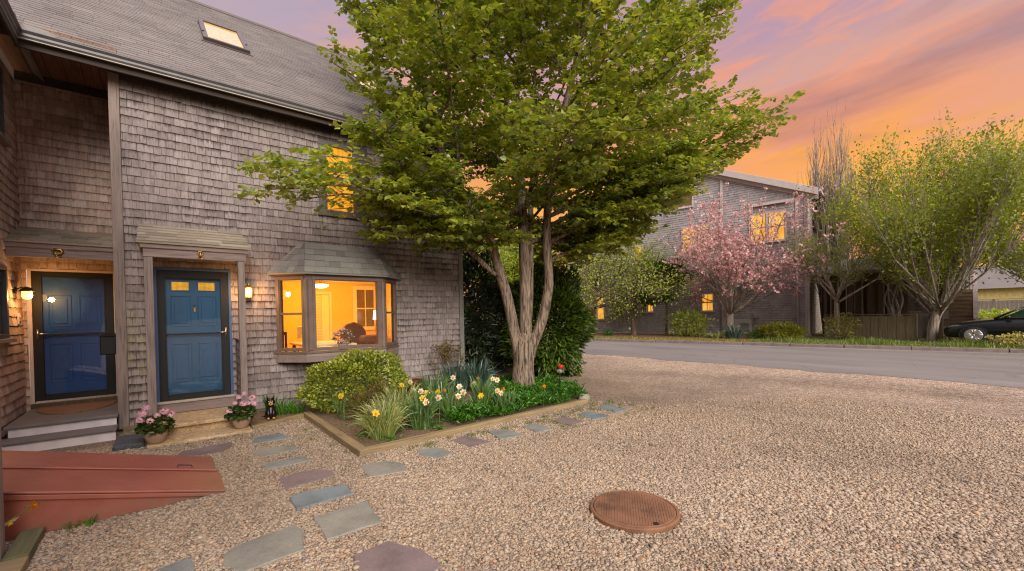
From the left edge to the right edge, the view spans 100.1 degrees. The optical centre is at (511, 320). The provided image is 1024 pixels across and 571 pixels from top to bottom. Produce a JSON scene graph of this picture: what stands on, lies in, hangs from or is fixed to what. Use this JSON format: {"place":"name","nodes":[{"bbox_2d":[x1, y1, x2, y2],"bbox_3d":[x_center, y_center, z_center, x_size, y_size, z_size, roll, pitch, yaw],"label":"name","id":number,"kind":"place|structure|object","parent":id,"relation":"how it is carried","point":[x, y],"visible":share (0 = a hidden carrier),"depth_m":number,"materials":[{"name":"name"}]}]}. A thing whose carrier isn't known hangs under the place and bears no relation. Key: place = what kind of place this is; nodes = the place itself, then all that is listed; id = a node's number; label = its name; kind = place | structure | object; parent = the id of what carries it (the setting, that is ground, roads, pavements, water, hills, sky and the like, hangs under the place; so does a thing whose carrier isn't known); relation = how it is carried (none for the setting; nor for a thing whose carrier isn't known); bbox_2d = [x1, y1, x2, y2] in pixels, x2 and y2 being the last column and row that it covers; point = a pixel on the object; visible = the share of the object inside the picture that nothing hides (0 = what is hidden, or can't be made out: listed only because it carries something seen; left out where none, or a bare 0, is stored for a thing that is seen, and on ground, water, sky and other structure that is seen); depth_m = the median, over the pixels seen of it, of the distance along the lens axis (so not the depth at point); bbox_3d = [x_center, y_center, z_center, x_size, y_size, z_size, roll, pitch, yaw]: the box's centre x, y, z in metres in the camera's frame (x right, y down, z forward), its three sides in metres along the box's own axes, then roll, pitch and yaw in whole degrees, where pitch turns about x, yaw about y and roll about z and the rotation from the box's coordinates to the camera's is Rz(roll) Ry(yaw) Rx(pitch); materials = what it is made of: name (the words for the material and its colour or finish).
{"place":"outdoors","nodes":[
{"label":"outdoors","id":0,"kind":"place"},
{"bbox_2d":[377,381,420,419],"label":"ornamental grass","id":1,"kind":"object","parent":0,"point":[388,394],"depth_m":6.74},
{"bbox_2d":[250,384,578,446],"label":"bed soil","id":2,"kind":"structure","parent":0,"point":[332,419],"depth_m":6.63,"materials":[{"name":"soil"}]},
{"bbox_2d":[261,395,276,419],"bbox_3d":[-3.896,1.385,6.888,0.215,0.385,0.228,-2,1,-39],"label":"dog figurine","id":3,"kind":"object","parent":2,"relation":"on","point":[270,412],"visible":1,"depth_m":6.86,"materials":[{"name":"black ceramic"}]},
{"bbox_2d":[256,395,312,415],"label":"grassy plant","id":4,"kind":"object","parent":2,"relation":"on","point":[289,407],"visible":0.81,"depth_m":7.25,"materials":[{"name":"green plant"}]},
{"bbox_2d":[326,396,351,419],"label":"daffodil clump","id":5,"kind":"object","parent":2,"relation":"on","point":[339,408],"visible":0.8,"depth_m":6.77,"materials":[{"name":"green plant"}]},
{"bbox_2d":[295,348,411,413],"bbox_3d":[-2.760,1.106,7.780,2.142,1.224,1.423,-2,1,-39],"label":"rounded shrub","id":6,"kind":"object","parent":2,"relation":"on","point":[315,378],"visible":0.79,"depth_m":7.46,"materials":[{"name":"green plant"}]},
{"bbox_2d":[340,387,382,420],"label":"heather clump","id":7,"kind":"object","parent":2,"relation":"on","point":[358,398],"visible":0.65,"depth_m":6.76,"materials":[{"name":"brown plant"}]},
{"bbox_2d":[366,377,393,406],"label":"heather clump","id":8,"kind":"object","parent":2,"relation":"on","point":[377,388],"visible":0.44,"depth_m":7.17,"materials":[{"name":"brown plant"}]},
{"bbox_2d":[346,390,417,439],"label":"ornamental grass","id":9,"kind":"object","parent":2,"relation":"on","point":[389,419],"depth_m":5.70,"materials":[{"name":"plant"}]},
{"bbox_2d":[345,417,477,440],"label":"weeds","id":10,"kind":"object","parent":2,"relation":"on","point":[432,422],"visible":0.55,"depth_m":6.04,"materials":[{"name":"green plant"}]},
{"bbox_2d":[397,386,447,429],"bbox_3d":[-1.315,1.272,6.348,0.820,0.574,1.093,-1,1,5],"label":"daffodil clump","id":11,"kind":"object","parent":2,"relation":"on","point":[423,415],"visible":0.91,"depth_m":6.12,"materials":[{"name":"green plant"}]},
{"bbox_2d":[413,369,454,395],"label":"daffodil clump","id":12,"kind":"object","parent":2,"relation":"on","point":[435,383],"visible":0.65,"depth_m":8.17,"materials":[{"name":"green plant"}]},
{"bbox_2d":[417,379,471,421],"bbox_3d":[-1.052,1.255,6.926,0.832,0.582,1.347,-1,1,-22],"label":"daffodil clump","id":13,"kind":"object","parent":2,"relation":"on","point":[446,403],"visible":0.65,"depth_m":6.76,"materials":[{"name":"green plant"}]},
{"bbox_2d":[427,339,465,374],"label":"twiggy shrub","id":14,"kind":"object","parent":2,"relation":"on","point":[446,350],"visible":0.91,"depth_m":9.70,"materials":[{"name":"plant"}]},
{"bbox_2d":[432,356,502,392],"bbox_3d":[-0.942,1.115,9.127,1.552,0.806,1.155,-1,1,-6],"label":"spiky plant","id":15,"kind":"object","parent":2,"relation":"on","point":[462,375],"visible":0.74,"depth_m":8.96,"materials":[{"name":"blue plant"}]},
{"bbox_2d":[468,373,518,412],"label":"daffodil clump","id":16,"kind":"object","parent":2,"relation":"on","point":[487,392],"visible":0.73,"depth_m":7.15,"materials":[{"name":"green plant"}]},
{"bbox_2d":[444,372,587,423],"bbox_3d":[0.283,1.321,8.114,2.388,0.352,4.220,-1,1,4],"label":"ground cover","id":17,"kind":"object","parent":2,"relation":"on","point":[530,395],"visible":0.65,"depth_m":7.56,"materials":[{"name":"green plant"}]},
{"bbox_2d":[28,315,910,346],"bbox_3d":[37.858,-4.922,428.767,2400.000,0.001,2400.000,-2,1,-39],"label":"terrain","id":18,"kind":"structure","parent":0,"point":[464,318],"depth_m":89.22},
{"bbox_2d":[464,239,516,296],"bbox_3d":[-4.502,-3.436,31.809,10.372,9.676,8.449,-1,1,6],"label":"tree","id":19,"kind":"object","parent":18,"relation":"on","point":[505,263],"visible":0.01,"depth_m":31.06,"materials":[{"name":"green plant"}]},
{"bbox_2d":[478,228,557,292],"bbox_3d":[0.580,-3.341,33.423,7.815,9.232,7.868,-2,1,-39],"label":"tree","id":20,"kind":"object","parent":18,"relation":"on","point":[513,275],"visible":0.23,"depth_m":32.04,"materials":[{"name":"green plant"}]},
{"bbox_2d":[5,339,1023,570],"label":"gravel yard","id":21,"kind":"structure","parent":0,"point":[617,378],"depth_m":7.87,"materials":[{"name":"gravel"}]},
{"bbox_2d":[0,412,5,561],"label":"garden post","id":22,"kind":"object","parent":21,"relation":"on","point":[2,540],"visible":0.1,"depth_m":2.99,"materials":[{"name":"wood"}]},
{"bbox_2d":[0,556,28,570],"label":"edging timber","id":23,"kind":"object","parent":21,"relation":"on","point":[19,564],"visible":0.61,"depth_m":2.85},
{"bbox_2d":[1,526,44,561],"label":"edging timber","id":24,"kind":"object","parent":21,"relation":"on","point":[26,542],"visible":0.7,"depth_m":3.09,"materials":[{"name":"wood"}]},
{"bbox_2d":[1,402,118,450],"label":"painted stoop","id":25,"kind":"object","parent":21,"relation":"on","point":[32,430],"visible":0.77,"depth_m":5.84,"materials":[{"name":"grey paint"}]},
{"bbox_2d":[37,400,117,414],"bbox_3d":[-6.774,1.365,6.665,0.920,0.019,0.868,-2,1,-39],"label":"doormat","id":26,"kind":"object","parent":25,"relation":"on","point":[68,409],"visible":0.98,"depth_m":6.64,"materials":[{"name":"fabric"}]},
{"bbox_2d":[2,450,225,540],"bbox_3d":[-3.982,1.424,3.949,2.120,0.693,1.305,-2,1,-39],"label":"cellar bulkhead","id":27,"kind":"object","parent":21,"relation":"on","point":[64,489],"visible":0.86,"depth_m":3.77,"materials":[{"name":"red metal"}]},
{"bbox_2d":[2,450,216,470],"bbox_3d":[-4.193,1.372,4.192,2.102,0.588,0.660,-2,1,-39],"label":"door","id":28,"kind":"structure","parent":27,"relation":"in","point":[10,459],"depth_m":4.27,"materials":[{"name":"red metal"}]},
{"bbox_2d":[3,468,225,494],"bbox_3d":[-3.792,1.384,3.713,2.120,0.573,0.700,-2,1,-39],"label":"door","id":29,"kind":"structure","parent":27,"relation":"in","point":[15,481],"depth_m":3.80,"materials":[{"name":"red metal"}]},
{"bbox_2d":[112,434,144,451],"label":"stone slab","id":30,"kind":"structure","parent":21,"relation":"on","point":[130,441],"depth_m":5.63,"materials":[{"name":"stone"}]},
{"bbox_2d":[155,557,194,570],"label":"flagstone","id":31,"kind":"object","parent":21,"relation":"on","point":[186,564],"visible":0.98,"depth_m":2.85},
{"bbox_2d":[146,406,252,448],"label":"concrete steps","id":32,"kind":"structure","parent":21,"relation":"on","point":[197,425],"depth_m":6.24,"materials":[{"name":"concrete"}]},
{"bbox_2d":[132,405,175,443],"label":"potted geranium","id":33,"kind":"object","parent":32,"relation":"on","point":[157,433],"visible":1,"depth_m":5.61,"materials":[{"name":"plant"}]},
{"bbox_2d":[224,391,257,428],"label":"potted geranium","id":34,"kind":"object","parent":32,"relation":"on","point":[240,419],"visible":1,"depth_m":6.32,"materials":[{"name":"plant"}]},
{"bbox_2d":[177,442,232,455],"bbox_3d":[-3.848,1.660,5.401,0.590,0.055,0.440,-2,1,-39],"label":"flagstone","id":35,"kind":"object","parent":21,"relation":"on","point":[215,449],"visible":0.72,"depth_m":5.39,"materials":[{"name":"stone"}]},
{"bbox_2d":[0,0,474,438],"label":"shingled house","id":36,"kind":"structure","parent":21,"relation":"on","point":[133,133],"depth_m":7.12,"materials":[{"name":"grey wood"}]},
{"bbox_2d":[0,67,11,147],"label":"window","id":37,"kind":"structure","parent":36,"relation":"in","point":[4,141],"depth_m":6.02,"materials":[{"name":"blue glass"}]},
{"bbox_2d":[0,264,16,343],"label":"window","id":38,"kind":"structure","parent":36,"relation":"in","point":[4,304],"depth_m":5.96,"materials":[{"name":"brown glass"}]},
{"bbox_2d":[13,287,34,299],"bbox_3d":[-7.275,-0.407,6.406,0.216,0.190,0.172,-2,1,-39],"label":"wall lamp","id":39,"kind":"object","parent":36,"relation":"attached to","point":[26,293],"visible":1,"depth_m":6.38,"materials":[{"name":"black metal"}]},
{"bbox_2d":[31,271,116,401],"bbox_3d":[-7.196,0.242,7.069,0.948,2.070,0.090,-2,1,-39],"label":"storm door","id":40,"kind":"structure","parent":36,"relation":"in","point":[36,276],"depth_m":6.96,"materials":[{"name":"black metal"}]},
{"bbox_2d":[42,277,106,393],"bbox_3d":[-7.251,0.243,7.136,0.948,2.070,0.016,-2,1,-39],"label":"door","id":41,"kind":"structure","parent":36,"relation":"in","point":[73,362],"depth_m":7.12,"materials":[{"name":"blue paint"}]},
{"bbox_2d":[99,333,115,354],"bbox_3d":[-6.051,0.357,6.518,0.313,0.314,0.138,-2,1,-39],"label":"mailbox","id":42,"kind":"object","parent":36,"relation":"attached to","point":[107,344],"visible":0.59,"depth_m":6.44,"materials":[{"name":"black metal"}]},
{"bbox_2d":[156,270,230,401],"bbox_3d":[-5.155,0.230,6.980,0.933,2.065,0.090,-2,1,-39],"label":"storm door","id":43,"kind":"structure","parent":36,"relation":"in","point":[161,275],"depth_m":6.94,"materials":[{"name":"black metal"}]},
{"bbox_2d":[165,278,222,394],"bbox_3d":[-5.211,0.230,7.049,0.933,2.065,0.052,-2,1,-39],"label":"door","id":44,"kind":"structure","parent":36,"relation":"in","point":[194,361],"depth_m":7.04,"materials":[{"name":"blue paint"}]},
{"bbox_2d":[289,340,356,351],"bbox_3d":[-4.053,0.839,9.174,0.950,0.720,1.550,-2,1,-39],"label":"dining table","id":45,"kind":"object","parent":36,"relation":"on","point":[321,343],"visible":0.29,"depth_m":8.91,"materials":[{"name":"fabric"}]},
{"bbox_2d":[267,243,401,362],"bbox_3d":[-3.227,-0.361,8.295,2.571,2.192,0.659,-2,1,-39],"label":"bay window","id":46,"kind":"structure","parent":36,"relation":"in","point":[307,263],"depth_m":7.91,"materials":[{"name":"grey wood"}]},
{"bbox_2d":[331,328,354,349],"bbox_3d":[-3.263,0.356,8.309,0.447,0.437,0.375,-2,1,-39],"label":"flower vase","id":47,"kind":"object","parent":36,"relation":"on","point":[341,343],"visible":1,"depth_m":8.27,"materials":[{"name":"pink plant"}]},
{"bbox_2d":[318,138,369,219],"bbox_3d":[-3.337,-2.756,8.508,1.010,1.460,0.115,-2,1,-39],"label":"window","id":48,"kind":"structure","parent":36,"relation":"in","point":[339,151],"depth_m":8.49,"materials":[{"name":"yellow"}]},
{"bbox_2d":[339,322,365,344],"bbox_3d":[-3.857,0.602,10.849,0.960,1.140,0.900,-2,1,-39],"label":"armchair","id":49,"kind":"object","parent":36,"relation":"on","point":[358,330],"visible":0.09,"depth_m":11.04,"materials":[{"name":"brown fabric"}]},
{"bbox_2d":[222,524,304,570],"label":"flagstone","id":50,"kind":"object","parent":21,"relation":"on","point":[264,550],"visible":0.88,"depth_m":3.03,"materials":[{"name":"grey stone"}]},
{"bbox_2d":[253,433,292,443],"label":"flagstone","id":51,"kind":"object","parent":21,"relation":"on","point":[269,438],"visible":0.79,"depth_m":5.87,"materials":[{"name":"grey stone"}]},
{"bbox_2d":[250,445,298,456],"bbox_3d":[-2.967,1.646,5.361,0.506,0.052,0.395,-2,1,-39],"label":"flagstone","id":52,"kind":"object","parent":21,"relation":"on","point":[264,452],"visible":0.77,"depth_m":5.34,"materials":[{"name":"grey stone"}]},
{"bbox_2d":[251,413,303,428],"bbox_3d":[-3.700,1.620,6.813,0.087,0.110,0.882,-1,1,28],"label":"edging timber","id":53,"kind":"object","parent":21,"relation":"on","point":[282,420],"visible":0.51,"depth_m":6.77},
{"bbox_2d":[262,456,310,469],"bbox_3d":[-2.575,1.643,4.896,0.473,0.056,0.250,-2,1,-39],"label":"flagstone","id":54,"kind":"object","parent":21,"relation":"on","point":[283,463],"visible":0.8,"depth_m":4.88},
{"bbox_2d":[278,469,335,489],"bbox_3d":[-2.122,1.642,4.434,0.503,0.053,0.400,-2,1,-39],"label":"flagstone","id":55,"kind":"object","parent":21,"relation":"on","point":[293,480],"visible":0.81,"depth_m":4.41,"materials":[{"name":"stone"}]},
{"bbox_2d":[290,484,353,510],"bbox_3d":[-1.759,1.639,3.969,0.503,0.060,0.342,-2,1,-39],"label":"flagstone","id":56,"kind":"object","parent":21,"relation":"on","point":[299,501],"visible":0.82,"depth_m":3.93,"materials":[{"name":"grey stone"}]},
{"bbox_2d":[303,411,364,455],"bbox_3d":[-2.612,1.601,6.177,0.119,0.125,2.718,-2,1,-38],"label":"edging timber","id":57,"kind":"object","parent":21,"relation":"on","point":[348,442],"visible":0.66,"depth_m":5.88,"materials":[{"name":"wood"}]},
{"bbox_2d":[313,501,381,540],"bbox_3d":[-1.327,1.639,3.499,0.480,0.054,0.472,-2,1,-39],"label":"flagstone","id":58,"kind":"object","parent":21,"relation":"on","point":[345,520],"visible":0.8,"depth_m":3.46,"materials":[{"name":"grey stone"}]},
{"bbox_2d":[60,400,654,529],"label":"weeds","id":59,"kind":"object","parent":21,"relation":"on","point":[429,444],"visible":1,"depth_m":6.21,"materials":[{"name":"green plant"}]},
{"bbox_2d":[360,461,408,476],"bbox_3d":[-1.384,1.625,4.651,0.418,0.053,0.448,-2,1,-30],"label":"flagstone","id":60,"kind":"object","parent":21,"relation":"on","point":[380,468],"visible":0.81,"depth_m":4.63,"materials":[{"name":"grey stone"}]},
{"bbox_2d":[353,541,441,570],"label":"flagstone","id":61,"kind":"object","parent":21,"relation":"on","point":[388,556],"visible":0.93,"depth_m":2.89,"materials":[{"name":"stone"}]},
{"bbox_2d":[416,447,452,458],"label":"flagstone","id":62,"kind":"object","parent":21,"relation":"on","point":[436,452],"visible":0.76,"depth_m":5.13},
{"bbox_2d":[451,436,491,446],"bbox_3d":[-0.543,1.597,5.565,0.500,0.053,0.319,0,1,39],"label":"flagstone","id":63,"kind":"object","parent":21,"relation":"on","point":[468,441],"visible":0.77,"depth_m":5.56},
{"bbox_2d":[360,399,587,455],"bbox_3d":[-0.230,1.551,6.521,4.268,0.125,0.105,-2,1,-41],"label":"edging timber","id":64,"kind":"object","parent":21,"relation":"on","point":[376,448],"visible":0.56,"depth_m":6.02,"materials":[{"name":"wood"}]},
{"bbox_2d":[463,240,505,373],"bbox_3d":[-1.004,-0.398,11.637,1.793,4.016,1.791,-2,1,-39],"label":"broadleaf shrub","id":65,"kind":"object","parent":21,"relation":"on","point":[473,345],"visible":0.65,"depth_m":11.28,"materials":[{"name":"green plant"}]},
{"bbox_2d":[465,282,516,369],"bbox_3d":[-0.581,0.145,13.228,2.371,2.949,2.186,-2,1,-39],"label":"broadleaf shrub","id":66,"kind":"object","parent":21,"relation":"on","point":[497,360],"visible":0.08,"depth_m":12.78,"materials":[{"name":"green plant"}]},
{"bbox_2d":[487,429,523,439],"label":"flagstone","id":67,"kind":"object","parent":21,"relation":"on","point":[500,434],"visible":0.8,"depth_m":5.84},
{"bbox_2d":[231,0,806,385],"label":"katsura tree","id":68,"kind":"object","parent":21,"relation":"on","point":[641,185],"visible":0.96,"depth_m":7.66,"materials":[{"name":"green plant"}]},
{"bbox_2d":[522,423,552,432],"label":"flagstone","id":69,"kind":"object","parent":21,"relation":"on","point":[537,428],"visible":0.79,"depth_m":6.17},
{"bbox_2d":[493,256,600,376],"bbox_3d":[0.881,-0.118,11.520,2.818,3.488,2.848,-1,1,-8],"label":"evergreen bush","id":70,"kind":"object","parent":21,"relation":"on","point":[570,338],"visible":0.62,"depth_m":10.81,"materials":[{"name":"green plant"}]},
{"bbox_2d":[553,417,585,425],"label":"flagstone","id":71,"kind":"object","parent":21,"relation":"on","point":[567,421],"visible":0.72,"depth_m":6.48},
{"bbox_2d":[590,490,679,533],"bbox_3d":[1.007,1.586,3.544,0.716,0.092,0.716,-2,1,-39],"label":"manhole cover","id":72,"kind":"object","parent":21,"relation":"on","point":[631,511],"visible":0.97,"depth_m":3.46,"materials":[{"name":"metal"}]},
{"bbox_2d":[26,0,1023,323],"label":"sky","id":73,"kind":"structure","parent":0,"point":[891,63],"materials":[{"name":"orange"}]},
{"bbox_2d":[480,332,755,341],"bbox_3d":[-4.597,1.083,38.252,49.500,0.001,7.345,0,1,40],"label":"mulch bed","id":74,"kind":"object","parent":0,"point":[648,335],"visible":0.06,"depth_m":26.36,"materials":[{"name":"soil"}]},
{"bbox_2d":[542,211,670,333],"bbox_3d":[5.374,-3.732,29.608,8.220,9.854,10.293,-2,1,-39],"label":"street tree","id":75,"kind":"object","parent":74,"relation":"on","point":[601,268],"visible":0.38,"depth_m":29.28,"materials":[{"name":"green plant"}]},
{"bbox_2d":[564,222,705,334],"bbox_3d":[7.057,-2.832,27.076,9.031,8.159,10.184,-2,1,-39],"label":"street tree","id":76,"kind":"object","parent":74,"relation":"on","point":[634,284],"visible":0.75,"depth_m":26.62,"materials":[{"name":"green plant"}]},
{"bbox_2d":[633,257,696,334],"bbox_3d":[9.687,-1.438,27.051,3.817,5.280,3.683,-2,1,-39],"label":"street tree","id":77,"kind":"object","parent":74,"relation":"on","point":[664,272],"visible":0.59,"depth_m":26.96,"materials":[{"name":"green plant"}]},
{"bbox_2d":[590,336,765,341],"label":"verge weeds","id":78,"kind":"object","parent":74,"relation":"on","point":[683,338],"visible":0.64,"depth_m":23.29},
{"bbox_2d":[663,305,719,336],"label":"flowering shrub","id":79,"kind":"object","parent":74,"relation":"on","point":[689,329],"visible":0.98,"depth_m":25.83,"materials":[{"name":"green plant"}]},
{"bbox_2d":[722,324,747,338],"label":"iris clump","id":80,"kind":"object","parent":74,"relation":"on","point":[736,333],"visible":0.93,"depth_m":23.14,"materials":[{"name":"green plant"}]},
{"bbox_2d":[735,319,752,335],"bbox_3d":[14.057,0.426,26.037,1.000,1.010,0.500,0,1,41],"label":"utility unit","id":81,"kind":"object","parent":74,"relation":"on","point":[746,325],"visible":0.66,"depth_m":25.81,"materials":[{"name":"metal"}]},
{"bbox_2d":[659,181,853,333],"bbox_3d":[12.517,-3.406,23.766,8.163,9.102,8.656,-1,1,17],"label":"cherry tree","id":82,"kind":"object","parent":74,"relation":"on","point":[736,257],"visible":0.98,"depth_m":23.17,"materials":[{"name":"pink plant"}]},
{"bbox_2d":[753,320,808,338],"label":"juniper","id":83,"kind":"object","parent":74,"relation":"on","point":[772,327],"visible":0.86,"depth_m":21.81,"materials":[{"name":"green plant"}]},
{"bbox_2d":[542,341,1023,387],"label":"road","id":84,"kind":"structure","parent":0,"point":[995,369],"depth_m":13.81,"materials":[{"name":"asphalt"}]},
{"bbox_2d":[546,337,1023,352],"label":"kerb","id":85,"kind":"structure","parent":84,"relation":"on","point":[855,346],"depth_m":17.97,"materials":[{"name":"concrete"}]},
{"bbox_2d":[741,332,1023,348],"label":"lawn","id":86,"kind":"structure","parent":0,"point":[820,334],"depth_m":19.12,"materials":[{"name":"plant"}]},
{"bbox_2d":[568,162,830,335],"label":"neighbour house","id":87,"kind":"structure","parent":86,"relation":"on","point":[802,309],"depth_m":26.57,"materials":[{"name":"grey wood"}]},
{"bbox_2d":[681,224,710,253],"bbox_3d":[12.048,-5.316,28.065,1.979,1.750,0.264,0,1,41],"label":"window","id":88,"kind":"structure","parent":87,"relation":"in","point":[682,229],"depth_m":28.32,"materials":[{"name":"glass"}]},
{"bbox_2d":[700,293,714,312],"bbox_3d":[12.627,-1.131,27.683,0.933,1.230,0.194,0,1,44],"label":"window","id":89,"kind":"structure","parent":87,"relation":"in","point":[709,306],"depth_m":27.65,"materials":[{"name":"yellow"}]},
{"bbox_2d":[749,210,787,244],"bbox_3d":[15.098,-5.486,25.374,2.039,1.790,0.273,0,1,41],"label":"window","id":90,"kind":"structure","parent":87,"relation":"in","point":[782,234],"depth_m":25.29,"materials":[{"name":"yellow"}]},
{"bbox_2d":[797,106,861,322],"bbox_3d":[18.684,-5.999,25.025,3.195,13.812,2.846,-1,1,26],"label":"bare tree","id":91,"kind":"object","parent":86,"relation":"on","point":[817,223],"visible":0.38,"depth_m":24.87,"materials":[{"name":"grey plant"}]},
{"bbox_2d":[821,312,863,339],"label":"bronze shrub","id":92,"kind":"object","parent":86,"relation":"on","point":[838,333],"visible":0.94,"depth_m":20.83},
{"bbox_2d":[784,214,919,338],"bbox_3d":[16.388,-2.102,20.946,4.684,6.365,6.493,-1,1,-20],"label":"tree","id":93,"kind":"object","parent":86,"relation":"on","point":[834,296],"visible":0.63,"depth_m":21.18,"materials":[{"name":"green plant"}]},
{"bbox_2d":[824,314,917,340],"bbox_3d":[17.444,0.326,21.069,0.190,1.260,3.831,-1,1,-25],"label":"board fence","id":94,"kind":"object","parent":86,"relation":"on","point":[892,327],"visible":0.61,"depth_m":20.47,"materials":[{"name":"wood"}]},
{"bbox_2d":[815,257,948,338],"bbox_3d":[19.055,-1.273,22.337,2.800,4.400,5.400,-2,1,-39],"label":"porch","id":95,"kind":"object","parent":86,"relation":"on","point":[868,299],"visible":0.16,"depth_m":22.45,"materials":[{"name":"brown wood"}]},
{"bbox_2d":[855,280,862,315],"bbox_3d":[19.105,-0.894,23.795,0.059,2.800,0.600,-2,1,-39],"label":"window","id":96,"kind":"structure","parent":95,"relation":"in","point":[858,295],"depth_m":23.71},
{"bbox_2d":[881,275,903,315],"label":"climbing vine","id":97,"kind":"object","parent":86,"relation":"on","point":[897,288],"visible":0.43,"depth_m":20.82,"materials":[{"name":"plant"}]},
{"bbox_2d":[806,107,1023,341],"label":"maple tree","id":98,"kind":"object","parent":86,"relation":"on","point":[994,193],"visible":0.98,"depth_m":17.06,"materials":[{"name":"green plant"}]},
{"bbox_2d":[909,312,930,337],"bbox_3d":[20.212,0.240,20.995,0.190,1.330,1.274,-2,1,-44],"label":"board fence","id":99,"kind":"object","parent":86,"relation":"on","point":[926,317],"visible":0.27,"depth_m":21.00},
{"bbox_2d":[896,172,1023,283],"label":"roof","id":100,"kind":"structure","parent":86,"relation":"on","point":[1014,255],"depth_m":17.08,"materials":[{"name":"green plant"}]},
{"bbox_2d":[943,271,978,338],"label":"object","id":101,"kind":"structure","parent":86,"relation":"on","point":[964,301],"depth_m":21.01,"materials":[{"name":"brown wood"}]},
{"bbox_2d":[944,306,1023,343],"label":"parked car","id":102,"kind":"object","parent":86,"relation":"on","point":[976,331],"visible":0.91,"depth_m":16.79,"materials":[{"name":"black paint"}]},
{"bbox_2d":[955,263,1023,310],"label":"yellow house","id":103,"kind":"structure","parent":86,"relation":"on","point":[996,288],"depth_m":34.72,"materials":[{"name":"paint"}]},
{"bbox_2d":[962,298,1023,318],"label":"board fence","id":104,"kind":"object","parent":86,"relation":"on","point":[989,304],"visible":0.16,"depth_m":30.39,"materials":[{"name":"wood"}]},
{"bbox_2d":[977,307,1018,319],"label":"hedge","id":105,"kind":"object","parent":86,"relation":"on","point":[985,313],"visible":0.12,"depth_m":29.14,"materials":[{"name":"green plant"}]},
{"bbox_2d":[984,331,1023,346],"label":"flowering shrub","id":106,"kind":"object","parent":86,"relation":"on","point":[1009,341],"visible":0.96,"depth_m":15.52,"materials":[{"name":"yellow plant"}]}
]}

